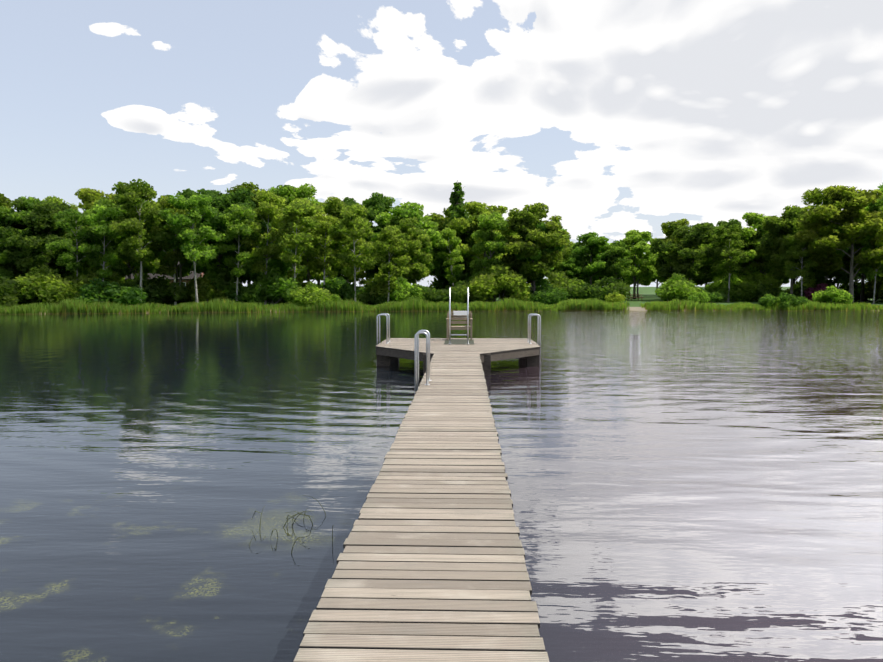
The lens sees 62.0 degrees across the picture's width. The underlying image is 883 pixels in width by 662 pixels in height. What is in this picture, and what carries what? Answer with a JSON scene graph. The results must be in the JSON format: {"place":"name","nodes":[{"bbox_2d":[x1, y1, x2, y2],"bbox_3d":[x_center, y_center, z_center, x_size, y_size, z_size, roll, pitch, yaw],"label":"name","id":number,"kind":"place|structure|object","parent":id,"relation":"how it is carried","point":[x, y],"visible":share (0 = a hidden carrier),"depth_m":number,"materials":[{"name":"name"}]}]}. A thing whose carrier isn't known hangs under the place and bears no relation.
{"place":"outdoors","nodes":[
{"label":"outdoors","id":0,"kind":"place"},
{"bbox_2d":[0,310,882,661],"bbox_3d":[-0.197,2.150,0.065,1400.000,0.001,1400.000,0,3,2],"label":"lake water","id":1,"kind":"structure","parent":0,"point":[696,486],"depth_m":8.46,"materials":[{"name":"grey liquid"}]},
{"bbox_2d":[249,495,333,552],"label":"aquatic plant stems","id":2,"kind":"object","parent":1,"relation":"in","point":[293,516],"visible":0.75,"depth_m":6.60,"materials":[{"name":"green plant"}]},
{"bbox_2d":[0,297,882,313],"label":"reed belt","id":3,"kind":"object","parent":1,"relation":"on","point":[72,306],"visible":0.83,"depth_m":66.50,"materials":[{"name":"green plant"}]},
{"bbox_2d":[376,347,539,374],"bbox_3d":[0.125,2.093,10.162,4.480,2.119,26.175,0,3,2],"label":"jetty substructure","id":4,"kind":"object","parent":1,"relation":"in","point":[530,356],"visible":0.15,"depth_m":19.14,"materials":[{"name":"brown wood"}]},
{"bbox_2d":[376,313,389,361],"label":"ladder handrail","id":5,"kind":"structure","parent":4,"relation":"attached to","point":[387,327],"depth_m":21.04,"materials":[{"name":"silver metal"}]},
{"bbox_2d":[293,338,548,661],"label":"jetty deck boards","id":6,"kind":"object","parent":4,"relation":"on","point":[431,566],"visible":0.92,"depth_m":4.46,"materials":[{"name":"beige wood"}]},
{"bbox_2d":[414,330,431,391],"bbox_3d":[-0.316,1.156,12.363,0.270,2.330,0.640,0,3,2],"label":"ladder handrail","id":7,"kind":"object","parent":4,"relation":"on","point":[426,333],"visible":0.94,"depth_m":12.04,"materials":[{"name":"silver metal"}]},
{"bbox_2d":[444,339,473,344],"bbox_3d":[0.524,0.317,21.633,0.860,0.008,2.000,0,3,2],"label":"base plate","id":8,"kind":"object","parent":4,"relation":"on","point":[459,342],"visible":1,"depth_m":21.29,"materials":[{"name":"grey metal"}]},
{"bbox_2d":[449,287,468,343],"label":"tall handrail poles","id":9,"kind":"object","parent":8,"relation":"on","point":[467,334],"visible":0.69,"depth_m":20.73,"materials":[{"name":"silver metal"}]},
{"bbox_2d":[446,312,472,339],"bbox_3d":[0.549,-0.159,22.395,0.795,0.851,0.628,0,3,2],"label":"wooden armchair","id":10,"kind":"object","parent":8,"relation":"on","point":[456,317],"visible":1,"depth_m":22.62,"materials":[{"name":"brown wood"}]},
{"bbox_2d":[528,314,540,362],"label":"ladder handrail","id":11,"kind":"structure","parent":4,"relation":"attached to","point":[538,330],"depth_m":20.90,"materials":[{"name":"silver metal"}]},
{"bbox_2d":[0,0,882,286],"label":"sky","id":12,"kind":"structure","parent":0,"point":[617,117],"materials":[{"name":"white"}]},
{"bbox_2d":[39,287,882,313],"bbox_3d":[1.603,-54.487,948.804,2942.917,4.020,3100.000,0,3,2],"label":"ground","id":13,"kind":"structure","parent":0,"point":[649,294],"depth_m":86.57,"materials":[{"name":"green plant"}]},
{"bbox_2d":[0,227,25,282],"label":"tree","id":14,"kind":"object","parent":13,"relation":"on","point":[3,257],"visible":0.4,"depth_m":67.62,"materials":[{"name":"green plant"}]},
{"bbox_2d":[0,276,44,306],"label":"bush","id":15,"kind":"object","parent":13,"relation":"on","point":[10,292],"visible":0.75,"depth_m":61.14,"materials":[{"name":"green plant"}]},
{"bbox_2d":[0,196,64,275],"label":"tree","id":16,"kind":"object","parent":13,"relation":"on","point":[8,217],"visible":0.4,"depth_m":68.91,"materials":[{"name":"green plant"}]},
{"bbox_2d":[15,265,72,304],"bbox_3d":[-34.541,-3.761,64.003,4.807,3.984,6.465,-2,4,-28],"label":"bush","id":17,"kind":"object","parent":13,"relation":"on","point":[45,283],"visible":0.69,"depth_m":62.28,"materials":[{"name":"green plant"}]},
{"bbox_2d":[0,199,90,279],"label":"tree","id":18,"kind":"object","parent":13,"relation":"on","point":[40,219],"visible":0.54,"depth_m":67.40,"materials":[{"name":"green plant"}]},
{"bbox_2d":[43,195,86,274],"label":"tree","id":19,"kind":"object","parent":13,"relation":"on","point":[54,200],"visible":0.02,"depth_m":74.89,"materials":[{"name":"green plant"}]},
{"bbox_2d":[50,274,99,303],"bbox_3d":[-31.957,-3.435,64.287,3.850,3.191,5.178,2,4,34],"label":"bush","id":20,"kind":"object","parent":13,"relation":"on","point":[70,290],"visible":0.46,"depth_m":62.55,"materials":[{"name":"green plant"}]},
{"bbox_2d":[45,208,105,279],"bbox_3d":[-32.117,-6.213,64.242,4.838,8.795,3.701,-3,4,-41],"label":"tree","id":21,"kind":"object","parent":13,"relation":"on","point":[69,221],"visible":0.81,"depth_m":63.47,"materials":[{"name":"green plant"}]},
{"bbox_2d":[60,188,135,270],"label":"tree","id":22,"kind":"object","parent":13,"relation":"on","point":[88,197],"visible":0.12,"depth_m":75.20,"materials":[{"name":"green plant"}]},
{"bbox_2d":[78,207,121,275],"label":"tree","id":23,"kind":"object","parent":13,"relation":"on","point":[84,271],"visible":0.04,"depth_m":70.21,"materials":[{"name":"green plant"}]},
{"bbox_2d":[72,266,129,297],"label":"bush","id":24,"kind":"object","parent":13,"relation":"on","point":[116,277],"visible":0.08,"depth_m":65.12,"materials":[{"name":"green plant"}]},
{"bbox_2d":[78,204,128,280],"bbox_3d":[-29.513,-6.477,64.663,4.160,9.306,4.347,0,3,2],"label":"tree","id":25,"kind":"object","parent":13,"relation":"on","point":[101,223],"visible":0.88,"depth_m":63.97,"materials":[{"name":"green plant"}]},
{"bbox_2d":[67,278,147,304],"bbox_3d":[-29.656,-3.242,64.761,7.155,2.902,6.769,-1,4,-20],"label":"bush","id":26,"kind":"object","parent":13,"relation":"on","point":[105,291],"visible":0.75,"depth_m":62.94,"materials":[{"name":"green plant"}]},
{"bbox_2d":[90,191,160,278],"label":"tree","id":27,"kind":"object","parent":13,"relation":"on","point":[125,271],"visible":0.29,"depth_m":67.10,"materials":[{"name":"green plant"}]},
{"bbox_2d":[117,272,154,304],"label":"bush","id":28,"kind":"object","parent":13,"relation":"on","point":[145,280],"visible":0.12,"depth_m":67.02,"materials":[{"name":"green plant"}]},
{"bbox_2d":[109,179,171,303],"bbox_3d":[-26.715,-7.450,64.374,4.694,11.436,6.135,2,4,29],"label":"tree","id":29,"kind":"object","parent":13,"relation":"on","point":[136,223],"visible":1,"depth_m":63.50,"materials":[{"name":"green plant"}]},
{"bbox_2d":[125,200,168,275],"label":"tree","id":30,"kind":"object","parent":13,"relation":"on","point":[152,267],"visible":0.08,"depth_m":78.33,"materials":[{"name":"green plant"}]},
{"bbox_2d":[124,262,202,285],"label":"house","id":31,"kind":"structure","parent":13,"relation":"on","point":[184,279],"depth_m":92.94,"materials":[{"name":"brick"}]},
{"bbox_2d":[142,275,189,305],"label":"bush","id":32,"kind":"object","parent":13,"relation":"on","point":[161,286],"visible":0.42,"depth_m":66.63,"materials":[{"name":"green plant"}]},
{"bbox_2d":[147,195,196,304],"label":"tree","id":33,"kind":"object","parent":13,"relation":"on","point":[174,257],"visible":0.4,"depth_m":66.53,"materials":[{"name":"green plant"}]},
{"bbox_2d":[157,194,200,285],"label":"tree","id":34,"kind":"object","parent":13,"relation":"on","point":[163,252],"visible":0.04,"depth_m":73.16,"materials":[{"name":"green plant"}]},
{"bbox_2d":[177,277,210,304],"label":"bush","id":35,"kind":"object","parent":13,"relation":"on","point":[190,298],"visible":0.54,"depth_m":67.34,"materials":[{"name":"green plant"}]},
{"bbox_2d":[158,193,230,302],"bbox_3d":[-21.903,-7.088,65.662,6.061,10.491,4.637,-1,3,-13],"label":"tree","id":36,"kind":"object","parent":13,"relation":"on","point":[197,204],"visible":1,"depth_m":64.92,"materials":[{"name":"green plant"}]},
{"bbox_2d":[182,277,227,301],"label":"bush","id":37,"kind":"object","parent":13,"relation":"on","point":[212,293],"visible":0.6,"depth_m":67.82,"materials":[{"name":"green plant"}]},
{"bbox_2d":[160,187,257,283],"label":"tree","id":38,"kind":"object","parent":13,"relation":"on","point":[223,203],"visible":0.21,"depth_m":71.09,"materials":[{"name":"green plant"}]},
{"bbox_2d":[198,262,245,302],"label":"bush","id":39,"kind":"object","parent":13,"relation":"on","point":[220,277],"visible":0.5,"depth_m":69.36,"materials":[{"name":"green plant"}]},
{"bbox_2d":[215,204,261,300],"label":"tree","id":40,"kind":"object","parent":13,"relation":"on","point":[236,225],"visible":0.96,"depth_m":67.30,"materials":[{"name":"green plant"}]},
{"bbox_2d":[214,182,282,283],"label":"tree","id":41,"kind":"object","parent":13,"relation":"on","point":[252,187],"visible":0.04,"depth_m":75.67,"materials":[{"name":"green plant"}]},
{"bbox_2d":[230,219,294,282],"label":"tree","id":42,"kind":"object","parent":13,"relation":"on","point":[282,265],"visible":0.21,"depth_m":70.97,"materials":[{"name":"green plant"}]},
{"bbox_2d":[240,189,289,304],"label":"tree","id":43,"kind":"object","parent":13,"relation":"on","point":[270,205],"visible":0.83,"depth_m":68.33,"materials":[{"name":"green plant"}]},
{"bbox_2d":[240,265,302,304],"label":"bush","id":44,"kind":"object","parent":13,"relation":"on","point":[274,283],"visible":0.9,"depth_m":67.99,"materials":[{"name":"green plant"}]},
{"bbox_2d":[267,183,319,271],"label":"tree","id":45,"kind":"object","parent":13,"relation":"on","point":[289,193],"visible":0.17,"depth_m":82.71,"materials":[{"name":"green plant"}]},
{"bbox_2d":[275,199,321,280],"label":"tree","id":46,"kind":"object","parent":13,"relation":"on","point":[290,218],"visible":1,"depth_m":67.46,"materials":[{"name":"green plant"}]},
{"bbox_2d":[285,198,335,303],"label":"tree","id":47,"kind":"object","parent":13,"relation":"on","point":[311,212],"visible":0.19,"depth_m":74.60,"materials":[{"name":"green plant"}]},
{"bbox_2d":[288,281,332,306],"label":"bush","id":48,"kind":"object","parent":13,"relation":"on","point":[309,293],"visible":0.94,"depth_m":65.79,"materials":[{"name":"green plant"}]},
{"bbox_2d":[304,212,350,287],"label":"tree","id":49,"kind":"object","parent":13,"relation":"on","point":[323,233],"visible":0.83,"depth_m":69.81,"materials":[{"name":"green plant"}]},
{"bbox_2d":[310,196,368,273],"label":"tree","id":50,"kind":"object","parent":13,"relation":"on","point":[332,206],"visible":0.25,"depth_m":81.67,"materials":[{"name":"green plant"}]},
{"bbox_2d":[319,276,381,303],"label":"bush","id":51,"kind":"object","parent":13,"relation":"on","point":[345,290],"visible":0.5,"depth_m":70.00,"materials":[{"name":"green plant"}]},
{"bbox_2d":[328,203,376,300],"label":"tree","id":52,"kind":"object","parent":13,"relation":"on","point":[361,229],"visible":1,"depth_m":68.40,"materials":[{"name":"green plant"}]},
{"bbox_2d":[342,238,374,286],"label":"tree","id":53,"kind":"object","parent":13,"relation":"on","point":[360,273],"visible":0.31,"depth_m":77.41,"materials":[{"name":"green plant"}]},
{"bbox_2d":[338,192,395,283],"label":"tree","id":54,"kind":"object","parent":13,"relation":"on","point":[376,203],"visible":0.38,"depth_m":86.09,"materials":[{"name":"green plant"}]},
{"bbox_2d":[343,287,394,304],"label":"bush","id":55,"kind":"object","parent":13,"relation":"on","point":[362,297],"visible":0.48,"depth_m":70.38,"materials":[{"name":"green plant"}]},
{"bbox_2d":[363,268,405,303],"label":"bush","id":56,"kind":"object","parent":13,"relation":"on","point":[376,285],"visible":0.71,"depth_m":70.84,"materials":[{"name":"green plant"}]},
{"bbox_2d":[371,225,411,301],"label":"tree","id":57,"kind":"object","parent":13,"relation":"on","point":[383,242],"visible":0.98,"depth_m":69.71,"materials":[{"name":"green plant"}]},
{"bbox_2d":[371,216,432,282],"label":"tree","id":58,"kind":"object","parent":13,"relation":"on","point":[411,233],"visible":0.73,"depth_m":75.11,"materials":[{"name":"green plant"}]},
{"bbox_2d":[383,276,424,302],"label":"bush","id":59,"kind":"object","parent":13,"relation":"on","point":[401,294],"visible":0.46,"depth_m":71.32,"materials":[{"name":"green plant"}]},
{"bbox_2d":[369,201,445,285],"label":"tree","id":60,"kind":"object","parent":13,"relation":"on","point":[404,211],"visible":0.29,"depth_m":82.25,"materials":[{"name":"green plant"}]},
{"bbox_2d":[434,227,464,285],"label":"tree","id":61,"kind":"object","parent":13,"relation":"on","point":[452,241],"visible":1,"depth_m":78.19,"materials":[{"name":"green plant"}]},
{"bbox_2d":[422,280,480,302],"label":"bush","id":62,"kind":"object","parent":13,"relation":"on","point":[457,291],"visible":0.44,"depth_m":71.18,"materials":[{"name":"green plant"}]},
{"bbox_2d":[426,207,476,265],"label":"tree","id":63,"kind":"object","parent":13,"relation":"on","point":[439,219],"visible":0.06,"depth_m":88.69,"materials":[{"name":"green plant"}]},
{"bbox_2d":[428,180,479,289],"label":"conifer tree","id":64,"kind":"object","parent":13,"relation":"on","point":[456,210],"visible":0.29,"depth_m":86.18,"materials":[{"name":"green plant"}]},
{"bbox_2d":[440,201,521,301],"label":"tree","id":65,"kind":"object","parent":13,"relation":"on","point":[465,226],"visible":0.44,"depth_m":83.72,"materials":[{"name":"green plant"}]},
{"bbox_2d":[469,211,509,280],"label":"tree","id":66,"kind":"object","parent":13,"relation":"on","point":[494,245],"visible":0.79,"depth_m":75.63,"materials":[{"name":"green plant"}]},
{"bbox_2d":[466,264,530,302],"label":"bush","id":67,"kind":"object","parent":13,"relation":"on","point":[497,280],"visible":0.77,"depth_m":71.79,"materials":[{"name":"green plant"}]},
{"bbox_2d":[495,283,530,301],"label":"bush","id":68,"kind":"object","parent":13,"relation":"on","point":[513,295],"visible":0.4,"depth_m":72.36,"materials":[{"name":"green plant"}]},
{"bbox_2d":[503,222,564,289],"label":"tree","id":69,"kind":"object","parent":13,"relation":"on","point":[539,281],"visible":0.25,"depth_m":75.83,"materials":[{"name":"green plant"}]},
{"bbox_2d":[500,202,570,290],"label":"tree","id":70,"kind":"object","parent":13,"relation":"on","point":[525,221],"visible":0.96,"depth_m":74.72,"materials":[{"name":"green plant"}]},
{"bbox_2d":[523,283,567,304],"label":"bush","id":71,"kind":"object","parent":13,"relation":"on","point":[545,293],"visible":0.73,"depth_m":73.82,"materials":[{"name":"green plant"}]},
{"bbox_2d":[545,270,583,294],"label":"bush","id":72,"kind":"object","parent":13,"relation":"on","point":[555,279],"visible":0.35,"depth_m":88.04,"materials":[{"name":"green plant"}]},
{"bbox_2d":[547,233,584,276],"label":"tree","id":73,"kind":"object","parent":13,"relation":"on","point":[567,252],"visible":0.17,"depth_m":98.02,"materials":[{"name":"green plant"}]},
{"bbox_2d":[558,257,588,281],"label":"tree","id":74,"kind":"object","parent":13,"relation":"on","point":[570,265],"visible":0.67,"depth_m":92.07,"materials":[{"name":"green plant"}]},
{"bbox_2d":[569,232,613,284],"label":"tree","id":75,"kind":"object","parent":13,"relation":"on","point":[596,261],"visible":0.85,"depth_m":92.96,"materials":[{"name":"green plant"}]},
{"bbox_2d":[564,276,630,300],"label":"bush","id":76,"kind":"object","parent":13,"relation":"on","point":[602,288],"visible":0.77,"depth_m":84.61,"materials":[{"name":"green plant"}]},
{"bbox_2d":[604,291,624,302],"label":"bush","id":77,"kind":"object","parent":13,"relation":"on","point":[614,296],"visible":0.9,"depth_m":73.87,"materials":[{"name":"green plant"}]},
{"bbox_2d":[600,240,632,281],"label":"tree","id":78,"kind":"object","parent":13,"relation":"on","point":[618,253],"visible":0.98,"depth_m":91.19,"materials":[{"name":"green plant"}]},
{"bbox_2d":[624,240,651,296],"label":"tree","id":79,"kind":"object","parent":13,"relation":"on","point":[645,282],"visible":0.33,"depth_m":104.89,"materials":[{"name":"green plant"}]},
{"bbox_2d":[610,229,666,298],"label":"tree","id":80,"kind":"object","parent":13,"relation":"on","point":[631,239],"visible":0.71,"depth_m":97.01,"materials":[{"name":"green plant"}]},
{"bbox_2d":[661,252,679,281],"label":"tree","id":81,"kind":"object","parent":13,"relation":"on","point":[671,262],"visible":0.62,"depth_m":90.09,"materials":[{"name":"green plant"}]},
{"bbox_2d":[651,218,695,269],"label":"tree","id":82,"kind":"object","parent":13,"relation":"on","point":[667,232],"visible":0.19,"depth_m":102.90,"materials":[{"name":"green plant"}]},
{"bbox_2d":[655,273,694,301],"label":"bush","id":83,"kind":"object","parent":13,"relation":"on","point":[675,287],"visible":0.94,"depth_m":82.48,"materials":[{"name":"green plant"}]},
{"bbox_2d":[677,282,702,301],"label":"bush","id":84,"kind":"object","parent":13,"relation":"on","point":[694,290],"visible":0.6,"depth_m":81.43,"materials":[{"name":"green plant"}]},
{"bbox_2d":[650,222,731,285],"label":"tree","id":85,"kind":"object","parent":13,"relation":"on","point":[697,234],"visible":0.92,"depth_m":89.15,"materials":[{"name":"green plant"}]},
{"bbox_2d":[688,291,710,303],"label":"bush","id":86,"kind":"object","parent":13,"relation":"on","point":[702,297],"visible":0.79,"depth_m":71.06,"materials":[{"name":"green plant"}]},
{"bbox_2d":[682,243,726,286],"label":"tree","id":87,"kind":"object","parent":13,"relation":"on","point":[714,275],"visible":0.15,"depth_m":93.59,"materials":[{"name":"green plant"}]},
{"bbox_2d":[699,288,726,302],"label":"bush","id":88,"kind":"object","parent":13,"relation":"on","point":[717,297],"visible":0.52,"depth_m":81.01,"materials":[{"name":"green plant"}]},
{"bbox_2d":[692,219,744,277],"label":"tree","id":89,"kind":"object","parent":13,"relation":"on","point":[727,224],"visible":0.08,"depth_m":102.42,"materials":[{"name":"green plant"}]},
{"bbox_2d":[711,224,750,301],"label":"tree","id":90,"kind":"object","parent":13,"relation":"on","point":[726,237],"visible":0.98,"depth_m":83.56,"materials":[{"name":"green plant"}]},
{"bbox_2d":[704,273,757,301],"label":"bush","id":91,"kind":"object","parent":13,"relation":"on","point":[740,289],"visible":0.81,"depth_m":84.51,"materials":[{"name":"green plant"}]},
{"bbox_2d":[720,265,782,300],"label":"bush","id":92,"kind":"object","parent":13,"relation":"on","point":[769,282],"visible":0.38,"depth_m":88.80,"materials":[{"name":"green plant"}]},
{"bbox_2d":[736,240,767,279],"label":"tree","id":93,"kind":"object","parent":13,"relation":"on","point":[750,245],"visible":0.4,"depth_m":89.89,"materials":[{"name":"green plant"}]},
{"bbox_2d":[732,212,784,276],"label":"tree","id":94,"kind":"object","parent":13,"relation":"on","point":[753,220],"visible":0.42,"depth_m":90.32,"materials":[{"name":"green plant"}]},
{"bbox_2d":[743,283,789,300],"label":"bush","id":95,"kind":"object","parent":13,"relation":"on","point":[761,290],"visible":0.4,"depth_m":83.99,"materials":[{"name":"green plant"}]},
{"bbox_2d":[756,205,809,295],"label":"tree","id":96,"kind":"object","parent":13,"relation":"on","point":[775,256],"visible":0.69,"depth_m":81.40,"materials":[{"name":"green plant"}]},
{"bbox_2d":[757,292,808,307],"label":"bush","id":97,"kind":"object","parent":13,"relation":"on","point":[786,300],"visible":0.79,"depth_m":68.60,"materials":[{"name":"green plant"}]},
{"bbox_2d":[783,238,817,296],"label":"tree","id":98,"kind":"object","parent":13,"relation":"on","point":[795,252],"visible":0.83,"depth_m":77.95,"materials":[{"name":"green plant"}]},
{"bbox_2d":[803,283,827,300],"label":"bush","id":99,"kind":"object","parent":13,"relation":"on","point":[811,290],"visible":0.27,"depth_m":76.76,"materials":[{"name":"purple plant"}]},
{"bbox_2d":[801,186,849,279],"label":"tree","id":100,"kind":"object","parent":13,"relation":"on","point":[816,197],"visible":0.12,"depth_m":85.64,"materials":[{"name":"green plant"}]},
{"bbox_2d":[812,285,853,304],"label":"bush","id":101,"kind":"object","parent":13,"relation":"on","point":[831,293],"visible":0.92,"depth_m":70.00,"materials":[{"name":"green plant"}]},
{"bbox_2d":[810,227,859,288],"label":"tree","id":102,"kind":"object","parent":13,"relation":"on","point":[840,277],"visible":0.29,"depth_m":80.01,"materials":[{"name":"green plant"}]},
{"bbox_2d":[794,185,882,303],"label":"tree","id":103,"kind":"object","parent":13,"relation":"on","point":[853,218],"visible":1,"depth_m":75.93,"materials":[{"name":"green plant"}]},
{"bbox_2d":[835,206,873,301],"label":"tree","id":104,"kind":"object","parent":13,"relation":"on","point":[862,298],"visible":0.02,"depth_m":85.63,"materials":[{"name":"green plant"}]},
{"bbox_2d":[839,195,882,272],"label":"tree","id":105,"kind":"object","parent":13,"relation":"on","point":[877,206],"visible":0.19,"depth_m":80.34,"materials":[{"name":"green plant"}]},
{"bbox_2d":[854,234,882,303],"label":"tree","id":106,"kind":"object","parent":13,"relation":"on","point":[869,272],"visible":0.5,"depth_m":76.61,"materials":[{"name":"green plant"}]},
{"bbox_2d":[854,273,882,301],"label":"bush","id":107,"kind":"object","parent":13,"relation":"on","point":[857,293],"visible":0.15,"depth_m":86.22,"materials":[{"name":"green plant"}]},
{"bbox_2d":[864,274,882,302],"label":"bush","id":108,"kind":"object","parent":13,"relation":"on","point":[878,289],"visible":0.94,"depth_m":82.62,"materials":[{"name":"green plant"}]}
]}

